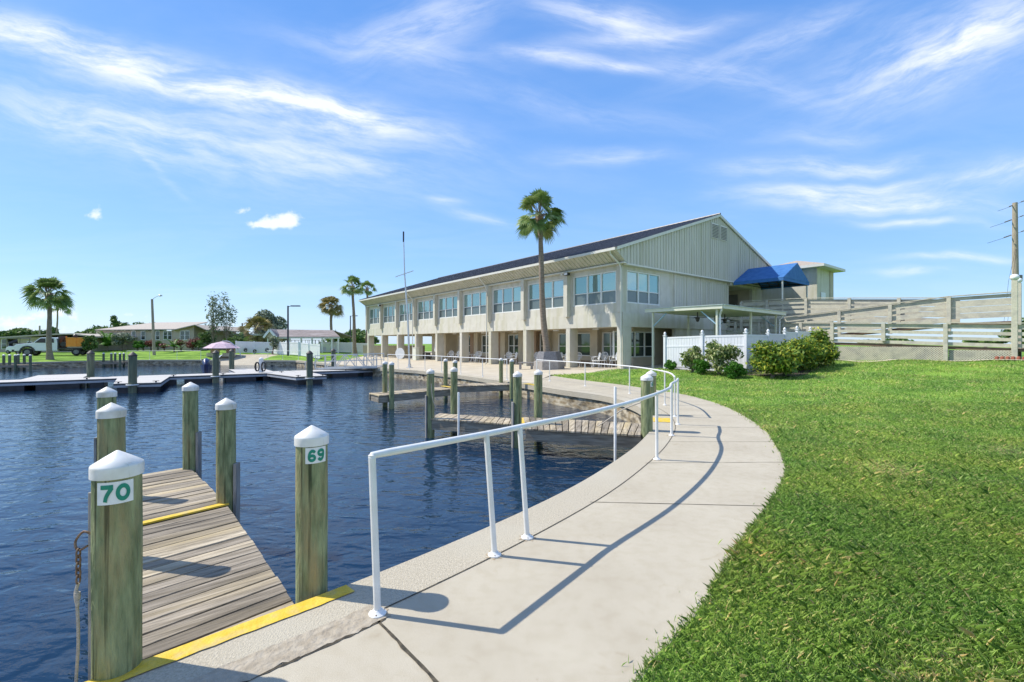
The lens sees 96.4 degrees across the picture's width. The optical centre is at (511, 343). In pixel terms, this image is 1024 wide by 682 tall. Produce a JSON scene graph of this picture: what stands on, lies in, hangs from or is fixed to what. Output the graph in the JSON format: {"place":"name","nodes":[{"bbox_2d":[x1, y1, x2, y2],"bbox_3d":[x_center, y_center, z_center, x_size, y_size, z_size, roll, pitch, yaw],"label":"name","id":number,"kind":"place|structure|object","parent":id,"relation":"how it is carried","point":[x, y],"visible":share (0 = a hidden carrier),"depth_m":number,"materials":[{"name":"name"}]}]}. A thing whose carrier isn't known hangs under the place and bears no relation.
{"place":"outdoors","nodes":[
{"label":"outdoors","id":0,"kind":"place"},
{"bbox_2d":[0,361,220,369],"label":"seawall","id":1,"kind":"object","parent":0,"point":[139,363],"visible":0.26,"depth_m":48.87,"materials":[{"name":"concrete"}]},
{"bbox_2d":[0,360,219,364],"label":"seawall cap edge","id":2,"kind":"object","parent":1,"relation":"on","point":[100,361],"visible":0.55,"depth_m":46.43,"materials":[{"name":"concrete"}]},
{"bbox_2d":[0,365,631,681],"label":"water","id":3,"kind":"structure","parent":0,"point":[430,499],"depth_m":8.41,"materials":[{"name":"blue liquid"}]},
{"bbox_2d":[25,374,86,387],"bbox_3d":[-26.242,2.260,26.556,2.414,0.720,4.084,0,0,-37],"label":"dock finger","id":4,"kind":"object","parent":3,"relation":"on","point":[59,376],"visible":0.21,"depth_m":26.39},
{"bbox_2d":[0,376,138,391],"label":"floating dock","id":5,"kind":"object","parent":3,"relation":"on","point":[45,384],"visible":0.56,"depth_m":23.74,"materials":[{"name":"black metal"}]},
{"bbox_2d":[86,350,94,384],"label":"piling","id":6,"kind":"object","parent":3,"relation":"in","point":[90,363],"visible":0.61,"depth_m":26.18,"materials":[{"name":"grey wood"}]},
{"bbox_2d":[94,387,116,462],"bbox_3d":[-4.991,1.940,5.622,0.227,2.820,0.196,0,0,0],"label":"piling","id":7,"kind":"object","parent":3,"relation":"in","point":[106,396],"visible":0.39,"depth_m":5.57,"materials":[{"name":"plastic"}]},
{"bbox_2d":[96,402,126,460],"bbox_3d":[-3.481,1.930,3.966,0.238,2.840,0.204,0,0,0],"label":"piling","id":8,"kind":"object","parent":3,"relation":"in","point":[111,426],"visible":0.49,"depth_m":3.89,"materials":[{"name":"green wood"}]},
{"bbox_2d":[142,468,293,659],"bbox_3d":[-3.483,1.992,4.769,1.004,0.304,5.144,0,0,-41],"label":"dock","id":9,"kind":"object","parent":8,"relation":"attached to","point":[207,571],"visible":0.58,"depth_m":3.78,"materials":[{"name":"brown wood"}]},
{"bbox_2d":[88,450,144,680],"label":"piling","id":10,"kind":"object","parent":3,"relation":"in","point":[115,546],"visible":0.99,"depth_m":2.39,"materials":[{"name":"green wood"}]},
{"bbox_2d":[74,530,90,681],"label":"mooring rope","id":11,"kind":"object","parent":10,"relation":"hanging from","point":[77,594],"visible":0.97,"depth_m":2.39,"materials":[{"name":"fabric"}]},
{"bbox_2d":[128,352,137,392],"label":"piling","id":12,"kind":"object","parent":3,"relation":"in","point":[132,368],"visible":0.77,"depth_m":21.82,"materials":[{"name":"grey wood"}]},
{"bbox_2d":[113,376,169,392],"bbox_3d":[-19.448,2.219,23.791,2.307,0.802,4.792,0,0,-33],"label":"dock finger","id":13,"kind":"object","parent":3,"relation":"on","point":[150,384],"visible":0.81,"depth_m":22.33},
{"bbox_2d":[182,382,201,478],"bbox_3d":[-4.806,1.962,6.862,0.243,2.775,0.213,0,0,0],"label":"piling","id":14,"kind":"object","parent":3,"relation":"in","point":[192,445],"visible":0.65,"depth_m":6.79,"materials":[{"name":"green wood"}]},
{"bbox_2d":[138,371,291,384],"bbox_3d":[-18.250,2.219,28.775,8.199,0.802,1.911,0,0,-37],"label":"floating dock","id":15,"kind":"object","parent":3,"relation":"on","point":[226,377],"visible":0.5,"depth_m":28.10,"materials":[{"name":"white metal"}]},
{"bbox_2d":[200,358,211,372],"bbox_3d":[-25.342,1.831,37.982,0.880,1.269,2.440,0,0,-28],"label":"barrel","id":16,"kind":"object","parent":15,"relation":"on","point":[206,366],"visible":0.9,"depth_m":37.21,"materials":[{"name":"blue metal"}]},
{"bbox_2d":[212,350,218,382],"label":"piling","id":17,"kind":"object","parent":3,"relation":"in","point":[215,362],"visible":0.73,"depth_m":27.48,"materials":[{"name":"grey wood"}]},
{"bbox_2d":[215,398,239,522],"bbox_3d":[-3.333,1.992,5.358,0.248,2.715,0.217,0,0,0],"label":"piling","id":18,"kind":"object","parent":3,"relation":"in","point":[227,478],"visible":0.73,"depth_m":5.28,"materials":[{"name":"green wood"}]},
{"bbox_2d":[267,372,326,384],"bbox_3d":[-13.362,2.219,28.297,2.515,0.802,4.698,0,0,-37],"label":"dock finger","id":19,"kind":"object","parent":3,"relation":"on","point":[296,378],"visible":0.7,"depth_m":27.22},
{"bbox_2d":[306,350,312,384],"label":"piling","id":20,"kind":"object","parent":3,"relation":"in","point":[309,363],"visible":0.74,"depth_m":26.06,"materials":[{"name":"green wood"}]},
{"bbox_2d":[294,425,328,603],"bbox_3d":[-1.435,1.968,3.280,0.230,2.765,0.230,0,0,0],"label":"piling","id":21,"kind":"object","parent":3,"relation":"in","point":[311,442],"visible":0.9,"depth_m":3.19,"materials":[{"name":"green wood"}]},
{"bbox_2d":[292,369,372,377],"bbox_3d":[-12.330,2.219,33.215,6.589,0.802,1.911,0,0,-37],"label":"floating dock","id":22,"kind":"object","parent":3,"relation":"on","point":[347,373],"visible":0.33,"depth_m":32.48,"materials":[{"name":"white metal"}]},
{"bbox_2d":[305,353,383,369],"bbox_3d":[-12.254,1.310,34.096,5.476,1.220,2.180,0,0,6],"label":"gangway","id":23,"kind":"object","parent":22,"relation":"on","point":[349,367],"visible":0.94,"depth_m":33.12,"materials":[{"name":"metal"}]},
{"bbox_2d":[382,361,387,406],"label":"piling","id":24,"kind":"object","parent":3,"relation":"in","point":[384,377],"visible":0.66,"depth_m":17.22,"materials":[{"name":"green wood"}]},
{"bbox_2d":[389,361,393,408],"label":"piling","id":25,"kind":"object","parent":3,"relation":"in","point":[391,384],"visible":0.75,"depth_m":16.53,"materials":[{"name":"green wood"}]},
{"bbox_2d":[369,382,509,402],"bbox_3d":[-2.783,1.951,18.944,6.350,0.350,1.780,0,0,-38],"label":"dock","id":26,"kind":"object","parent":25,"relation":"attached to","point":[399,395],"visible":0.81,"depth_m":18.39,"materials":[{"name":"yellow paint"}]},
{"bbox_2d":[425,369,434,437],"bbox_3d":[-2.072,1.990,11.553,0.242,2.720,0.207,0,0,0],"label":"piling","id":27,"kind":"object","parent":3,"relation":"in","point":[429,411],"visible":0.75,"depth_m":11.47,"materials":[{"name":"green wood"}]},
{"bbox_2d":[450,367,457,413],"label":"piling","id":28,"kind":"object","parent":3,"relation":"in","point":[454,389],"visible":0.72,"depth_m":12.36,"materials":[{"name":"green wood"}]},
{"bbox_2d":[509,359,513,398],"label":"piling","id":29,"kind":"object","parent":3,"relation":"in","point":[511,361],"visible":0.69,"depth_m":19.62,"materials":[{"name":"green wood"}]},
{"bbox_2d":[511,371,521,447],"bbox_3d":[0.106,1.990,10.453,0.248,2.720,0.213,0,0,0],"label":"piling","id":30,"kind":"object","parent":3,"relation":"in","point":[516,411],"visible":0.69,"depth_m":10.37,"materials":[{"name":"green wood"}]},
{"bbox_2d":[534,369,542,418],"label":"piling","id":31,"kind":"object","parent":3,"relation":"in","point":[538,373],"visible":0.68,"depth_m":11.46,"materials":[{"name":"green wood"}]},
{"bbox_2d":[614,386,616,460],"bbox_3d":[2.030,2.047,9.000,0.056,2.407,0.056,0,0,0],"label":"pipe stake","id":32,"kind":"object","parent":3,"relation":"in","point":[615,425],"visible":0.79,"depth_m":8.98,"materials":[{"name":"white paint"}]},
{"bbox_2d":[640,373,653,439],"bbox_3d":[2.711,1.975,9.198,0.258,2.750,0.252,0,0,0],"label":"piling","id":33,"kind":"object","parent":3,"relation":"in","point":[646,379],"visible":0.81,"depth_m":9.11,"materials":[{"name":"green wood"}]},
{"bbox_2d":[427,413,640,447],"bbox_3d":[0.269,1.980,10.613,5.399,0.350,1.575,0,0,22],"label":"dock","id":34,"kind":"object","parent":33,"relation":"attached to","point":[585,432],"visible":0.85,"depth_m":9.87,"materials":[{"name":"brown wood"}]},
{"bbox_2d":[647,370,656,414],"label":"piling","id":35,"kind":"object","parent":3,"relation":"in","point":[653,374],"visible":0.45,"depth_m":11.14,"materials":[{"name":"green wood"}]},
{"bbox_2d":[263,362,640,423],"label":"seawall","id":36,"kind":"object","parent":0,"point":[628,415],"visible":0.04,"depth_m":17.98,"materials":[{"name":"concrete"}]},
{"bbox_2d":[263,360,640,414],"bbox_3d":[-9.433,1.846,22.331,22.152,0.188,58.787,0,0,-12],"label":"seawall cap edge","id":37,"kind":"object","parent":36,"relation":"on","point":[635,408],"visible":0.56,"depth_m":19.05,"materials":[{"name":"concrete"}]},
{"bbox_2d":[121,360,674,681],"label":"seawall cap","id":38,"kind":"object","parent":37,"relation":"on","point":[401,581],"visible":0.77,"depth_m":3.56,"materials":[{"name":"concrete"}]},
{"bbox_2d":[86,585,353,681],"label":"yellow marking","id":39,"kind":"object","parent":38,"relation":"on","point":[171,655],"visible":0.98,"depth_m":2.74,"materials":[{"name":"paint"}]},
{"bbox_2d":[388,354,507,379],"bbox_3d":[-4.317,1.251,27.652,0.766,0.998,13.899,0,0,-39],"label":"handrail","id":40,"kind":"object","parent":38,"relation":"on","point":[460,361],"visible":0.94,"depth_m":26.13,"materials":[{"name":"metal"}]},
{"bbox_2d":[368,378,680,617],"bbox_3d":[1.540,1.226,6.301,0.549,1.051,8.340,0,0,33],"label":"handrail","id":41,"kind":"object","parent":38,"relation":"on","point":[378,611],"visible":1,"depth_m":3.76,"materials":[{"name":"metal"}]},
{"bbox_2d":[326,353,662,382],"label":"pavement","id":42,"kind":"structure","parent":0,"point":[471,368],"depth_m":32.09,"materials":[{"name":"concrete"}]},
{"bbox_2d":[395,231,412,367],"bbox_3d":[-7.753,-3.163,33.000,1.238,9.829,0.500,0,0,0],"label":"flag mast","id":43,"kind":"object","parent":42,"relation":"on","point":[406,304],"visible":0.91,"depth_m":32.95,"materials":[{"name":"metal"}]},
{"bbox_2d":[534,351,564,369],"bbox_3d":[2.409,1.127,29.700,2.000,1.230,1.732,0,0,0],"label":"planter","id":44,"kind":"object","parent":42,"relation":"on","point":[551,355],"visible":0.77,"depth_m":29.02,"materials":[{"name":"concrete"}]},
{"bbox_2d":[515,187,568,351],"bbox_3d":[1.905,-4.160,29.858,3.682,11.891,3.687,0,0,0],"label":"palm tree","id":45,"kind":"object","parent":44,"relation":"in","point":[540,226],"visible":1,"depth_m":29.56,"materials":[{"name":"green plant"}]},
{"bbox_2d":[645,304,785,367],"bbox_3d":[12.604,-0.285,28.094,7.961,3.620,4.861,0,0,-38],"label":"patio cover","id":46,"kind":"object","parent":42,"relation":"on","point":[716,311],"visible":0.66,"depth_m":26.91,"materials":[{"name":"wood"}]},
{"bbox_2d":[0,344,1023,681],"bbox_3d":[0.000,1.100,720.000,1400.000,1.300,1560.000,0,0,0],"label":"ground","id":47,"kind":"structure","parent":0,"point":[144,354],"depth_m":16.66,"materials":[{"name":"plant"}]},
{"bbox_2d":[5,338,30,353],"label":"golf cart","id":48,"kind":"object","parent":47,"relation":"on","point":[11,342],"visible":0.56,"depth_m":55.60,"materials":[{"name":"white paint"}]},
{"bbox_2d":[5,327,31,335],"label":"background tree","id":49,"kind":"object","parent":47,"relation":"on","point":[16,331],"visible":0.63,"depth_m":118.17,"materials":[{"name":"green plant"}]},
{"bbox_2d":[19,276,75,359],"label":"palm tree","id":50,"kind":"object","parent":47,"relation":"on","point":[63,301],"visible":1,"depth_m":46.73,"materials":[{"name":"green plant"}]},
{"bbox_2d":[12,334,94,355],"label":"work truck","id":51,"kind":"object","parent":47,"relation":"on","point":[59,343],"visible":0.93,"depth_m":51.87,"materials":[{"name":"white paint"}]},
{"bbox_2d":[0,333,137,351],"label":"house","id":52,"kind":"structure","parent":47,"relation":"on","point":[4,346],"depth_m":60.00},
{"bbox_2d":[81,334,97,350],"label":"bush","id":53,"kind":"object","parent":47,"relation":"on","point":[87,345],"visible":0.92,"depth_m":52.82,"materials":[{"name":"green plant"}]},
{"bbox_2d":[96,330,128,350],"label":"young palm","id":54,"kind":"object","parent":47,"relation":"on","point":[105,340],"visible":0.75,"depth_m":60.69,"materials":[{"name":"green plant"}]},
{"bbox_2d":[111,332,134,350],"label":"bush","id":55,"kind":"object","parent":47,"relation":"on","point":[116,338],"visible":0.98,"depth_m":60.69,"materials":[{"name":"green plant"}]},
{"bbox_2d":[151,295,161,354],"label":"street lamp","id":56,"kind":"object","parent":47,"relation":"on","point":[153,332],"visible":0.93,"depth_m":56.90,"materials":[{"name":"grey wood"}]},
{"bbox_2d":[96,322,250,349],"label":"house","id":57,"kind":"structure","parent":47,"relation":"on","point":[185,331],"depth_m":66.00,"materials":[{"name":"paint"}]},
{"bbox_2d":[198,331,216,349],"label":"bush","id":58,"kind":"object","parent":47,"relation":"on","point":[204,337],"visible":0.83,"depth_m":63.59,"materials":[{"name":"green plant"}]},
{"bbox_2d":[205,294,221,348],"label":"young tree","id":59,"kind":"object","parent":47,"relation":"on","point":[213,328],"visible":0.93,"depth_m":62.75,"materials":[{"name":"green plant"}]},
{"bbox_2d":[204,341,241,356],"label":"patio umbrella","id":60,"kind":"object","parent":47,"relation":"on","point":[223,344],"visible":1,"depth_m":54.08,"materials":[{"name":"pink fabric"}]},
{"bbox_2d":[215,292,237,340],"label":"young tree","id":61,"kind":"object","parent":47,"relation":"on","point":[223,316],"visible":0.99,"depth_m":62.86,"materials":[{"name":"green plant"}]},
{"bbox_2d":[219,354,278,364],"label":"ramp","id":62,"kind":"object","parent":47,"relation":"on","point":[248,359],"visible":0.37,"depth_m":54.33,"materials":[{"name":"concrete"}]},
{"bbox_2d":[235,341,270,353],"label":"vinyl fence","id":63,"kind":"object","parent":47,"relation":"on","point":[260,347],"visible":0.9,"depth_m":58.21,"materials":[{"name":"plastic"}]},
{"bbox_2d":[237,316,276,347],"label":"tree","id":64,"kind":"object","parent":47,"relation":"on","point":[255,320],"visible":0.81,"depth_m":73.05,"materials":[{"name":"green plant"}]},
{"bbox_2d":[253,309,286,341],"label":"broad tree","id":65,"kind":"object","parent":47,"relation":"on","point":[275,322],"visible":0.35,"depth_m":81.41,"materials":[{"name":"green plant"}]},
{"bbox_2d":[271,341,319,357],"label":"vinyl fence","id":66,"kind":"object","parent":47,"relation":"on","point":[303,349],"visible":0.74,"depth_m":53.81,"materials":[{"name":"plastic"}]},
{"bbox_2d":[263,329,352,352],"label":"pavilion","id":67,"kind":"structure","parent":47,"relation":"on","point":[307,334],"depth_m":63.03,"materials":[{"name":"grey"}]},
{"bbox_2d":[318,296,343,341],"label":"palm tree","id":68,"kind":"object","parent":47,"relation":"on","point":[331,310],"visible":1,"depth_m":77.69,"materials":[{"name":"green plant"}]},
{"bbox_2d":[319,341,366,352],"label":"vinyl fence","id":69,"kind":"object","parent":47,"relation":"on","point":[343,346],"visible":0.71,"depth_m":64.92,"materials":[{"name":"plastic"}]},
{"bbox_2d":[339,275,364,353],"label":"palm tree","id":70,"kind":"object","parent":47,"relation":"on","point":[352,288],"visible":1,"depth_m":61.80,"materials":[{"name":"green plant"}]},
{"bbox_2d":[349,333,379,343],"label":"background tree","id":71,"kind":"object","parent":47,"relation":"on","point":[361,338],"visible":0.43,"depth_m":95.83,"materials":[{"name":"green plant"}]},
{"bbox_2d":[360,280,376,342],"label":"palm tree","id":72,"kind":"object","parent":47,"relation":"on","point":[368,292],"visible":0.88,"depth_m":69.82,"materials":[{"name":"green plant"}]},
{"bbox_2d":[363,345,424,355],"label":"privacy wall","id":73,"kind":"structure","parent":47,"relation":"on","point":[392,349],"depth_m":63.10,"materials":[{"name":"beige paint"}]},
{"bbox_2d":[358,213,771,368],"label":"clubhouse","id":74,"kind":"structure","parent":47,"relation":"on","point":[601,296],"depth_m":33.79,"materials":[{"name":"beige paint"}]},
{"bbox_2d":[370,308,378,323],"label":"window","id":75,"kind":"structure","parent":74,"relation":"in","point":[374,313],"depth_m":58.82,"materials":[{"name":"teal glass"}]},
{"bbox_2d":[383,305,394,322],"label":"window","id":76,"kind":"structure","parent":74,"relation":"in","point":[389,311],"depth_m":55.12,"materials":[{"name":"teal glass"}]},
{"bbox_2d":[399,303,411,321],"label":"window","id":77,"kind":"structure","parent":74,"relation":"in","point":[402,307],"depth_m":51.69,"materials":[{"name":"teal glass"}]},
{"bbox_2d":[417,299,432,319],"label":"window","id":78,"kind":"structure","parent":74,"relation":"in","point":[424,308],"depth_m":47.88,"materials":[{"name":"teal glass"}]},
{"bbox_2d":[438,296,456,318],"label":"window","id":79,"kind":"structure","parent":74,"relation":"in","point":[447,306],"depth_m":44.30,"materials":[{"name":"teal glass"}]},
{"bbox_2d":[463,291,485,315],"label":"window","id":80,"kind":"structure","parent":74,"relation":"in","point":[473,303],"depth_m":40.60,"materials":[{"name":"teal glass"}]},
{"bbox_2d":[493,285,520,313],"bbox_3d":[-0.336,-3.495,36.780,0.145,2.010,4.040,0,0,-38],"label":"window","id":81,"kind":"structure","parent":74,"relation":"in","point":[508,299],"depth_m":36.84,"materials":[{"name":"teal glass"}]},
{"bbox_2d":[508,334,517,353],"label":"window","id":82,"kind":"structure","parent":74,"relation":"in","point":[512,339],"depth_m":40.74,"materials":[{"name":"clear glass"}]},
{"bbox_2d":[528,279,562,310],"bbox_3d":[2.510,-3.495,33.166,0.145,2.010,4.040,0,0,-38],"label":"window","id":83,"kind":"structure","parent":74,"relation":"in","point":[554,288],"depth_m":33.02,"materials":[{"name":"teal glass"}]},
{"bbox_2d":[558,333,589,355],"bbox_3d":[4.765,0.060,34.941,0.145,1.740,3.400,0,0,-38],"label":"window","id":84,"kind":"structure","parent":74,"relation":"in","point":[583,338],"depth_m":34.46,"materials":[{"name":"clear glass"}]},
{"bbox_2d":[573,270,615,306],"bbox_3d":[5.334,-3.495,29.579,0.145,2.010,3.670,0,0,-38],"label":"window","id":85,"kind":"structure","parent":74,"relation":"in","point":[598,288],"depth_m":29.54,"materials":[{"name":"teal glass"}]},
{"bbox_2d":[602,332,612,356],"bbox_3d":[7.162,0.060,31.896,0.145,1.740,2.150,0,0,-38],"label":"window","id":86,"kind":"structure","parent":74,"relation":"in","point":[607,337],"depth_m":32.35,"materials":[{"name":"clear glass"}]},
{"bbox_2d":[613,331,654,357],"bbox_3d":[8.244,0.060,30.753,4.400,1.740,0.145,0,0,-38],"label":"window","id":87,"kind":"structure","parent":74,"relation":"in","point":[641,342],"depth_m":31.11,"materials":[{"name":"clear glass"}]},
{"bbox_2d":[627,270,659,305],"bbox_3d":[8.337,-3.495,29.083,3.460,2.010,0.145,0,0,-38],"label":"window","id":88,"kind":"structure","parent":74,"relation":"in","point":[642,288],"depth_m":29.09,"materials":[{"name":"teal glass"}]},
{"bbox_2d":[733,263,808,310],"bbox_3d":[20.198,-4.100,35.617,4.810,3.900,3.612,0,0,-38],"label":"entrance awning","id":89,"kind":"object","parent":74,"relation":"attached to","point":[782,276],"visible":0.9,"depth_m":34.76,"materials":[{"name":"blue fabric"}]},
{"bbox_2d":[679,345,704,372],"bbox_3d":[9.200,0.814,23.268,1.254,1.493,1.614,0,0,30],"label":"shrub","id":90,"kind":"object","parent":47,"relation":"on","point":[695,351],"visible":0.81,"depth_m":23.07,"materials":[{"name":"green plant"}]},
{"bbox_2d":[692,358,711,374],"bbox_3d":[9.235,1.141,22.217,0.772,0.884,1.007,0,0,-19],"label":"bush","id":91,"kind":"object","parent":47,"relation":"on","point":[702,367],"visible":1,"depth_m":22.10,"materials":[{"name":"green plant"}]},
{"bbox_2d":[703,339,743,374],"bbox_3d":[10.175,0.681,22.029,1.985,1.765,1.797,0,0,0],"label":"shrub","id":92,"kind":"object","parent":47,"relation":"on","point":[715,351],"visible":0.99,"depth_m":21.68,"materials":[{"name":"green plant"}]},
{"bbox_2d":[723,360,747,378],"bbox_3d":[10.144,1.217,20.860,1.184,0.918,0.926,0,0,0],"label":"bush","id":93,"kind":"object","parent":47,"relation":"on","point":[739,369],"visible":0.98,"depth_m":20.66,"materials":[{"name":"green plant"}]},
{"bbox_2d":[663,326,811,371],"bbox_3d":[13.381,0.260,26.868,8.634,2.580,4.631,0,0,-38],"label":"vinyl fence","id":94,"kind":"object","parent":47,"relation":"on","point":[673,347],"visible":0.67,"depth_m":24.50,"materials":[{"name":"plastic"}]},
{"bbox_2d":[676,363,821,375],"bbox_3d":[13.000,1.221,23.300,9.200,0.476,6.600,0,0,0],"label":"mulch bed","id":95,"kind":"object","parent":47,"relation":"on","point":[795,373],"visible":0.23,"depth_m":21.17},
{"bbox_2d":[766,336,824,370],"bbox_3d":[13.410,0.569,21.802,2.443,1.866,2.188,0,0,37],"label":"croton","id":96,"kind":"object","parent":95,"relation":"on","point":[811,352],"visible":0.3,"depth_m":21.32,"materials":[{"name":"green plant"}]},
{"bbox_2d":[789,334,827,369],"bbox_3d":[14.331,0.490,22.528,2.103,1.981,2.081,0,0,0],"label":"croton","id":97,"kind":"object","parent":95,"relation":"on","point":[818,358],"visible":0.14,"depth_m":22.17,"materials":[{"name":"green plant"}]},
{"bbox_2d":[806,326,840,366],"bbox_3d":[15.763,0.209,23.607,2.237,2.192,2.271,0,0,-34],"label":"croton","id":98,"kind":"object","parent":95,"relation":"on","point":[825,342],"visible":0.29,"depth_m":23.10,"materials":[{"name":"green plant"}]},
{"bbox_2d":[745,340,804,377],"bbox_3d":[11.638,0.705,20.237,2.268,1.784,2.197,0,0,0],"label":"croton","id":99,"kind":"object","parent":47,"relation":"on","point":[774,359],"visible":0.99,"depth_m":19.82,"materials":[{"name":"green plant"}]},
{"bbox_2d":[762,261,845,333],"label":"lift tower","id":100,"kind":"structure","parent":47,"relation":"on","point":[819,276],"depth_m":37.09,"materials":[{"name":"beige paint"}]},
{"bbox_2d":[726,280,1023,360],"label":"access ramp","id":101,"kind":"structure","parent":47,"relation":"on","point":[862,318],"depth_m":25.06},
{"bbox_2d":[989,200,1023,331],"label":"utility pole","id":102,"kind":"object","parent":47,"relation":"on","point":[1015,253],"visible":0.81,"depth_m":61.78,"materials":[{"name":"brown wood"}]},
{"bbox_2d":[0,0,1023,356],"label":"sky","id":103,"kind":"structure","parent":0,"point":[266,154],"materials":[{"name":"blue"}]},
{"bbox_2d":[248,375,784,681],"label":"path","id":104,"kind":"structure","parent":0,"point":[590,593],"depth_m":3.31,"materials":[{"name":"concrete"}]},
{"bbox_2d":[188,604,387,681],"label":"concrete patch","id":105,"kind":"object","parent":104,"relation":"on","point":[251,666],"visible":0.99,"depth_m":2.61,"materials":[{"name":"concrete"}]},
{"bbox_2d":[243,618,385,681],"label":"expansion joint","id":106,"kind":"object","parent":104,"relation":"on","point":[324,646],"visible":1,"depth_m":2.60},
{"bbox_2d":[377,620,438,681],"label":"expansion joint","id":107,"kind":"object","parent":104,"relation":"on","point":[415,659],"visible":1,"depth_m":2.58,"materials":[{"name":"concrete"}]},
{"bbox_2d":[384,376,675,607],"bbox_3d":[0.957,1.746,14.016,5.934,0.001,23.111,0,0,-2],"label":"expansion joint","id":108,"kind":"object","parent":104,"relation":"on","point":[533,535],"visible":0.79,"depth_m":4.18,"materials":[{"name":"concrete"}]},
{"bbox_2d":[536,359,676,416],"bbox_3d":[3.221,1.260,16.732,1.492,0.981,11.680,0,0,-13],"label":"handrail","id":109,"kind":"object","parent":104,"relation":"on","point":[674,376],"visible":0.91,"depth_m":15.22,"materials":[{"name":"metal"}]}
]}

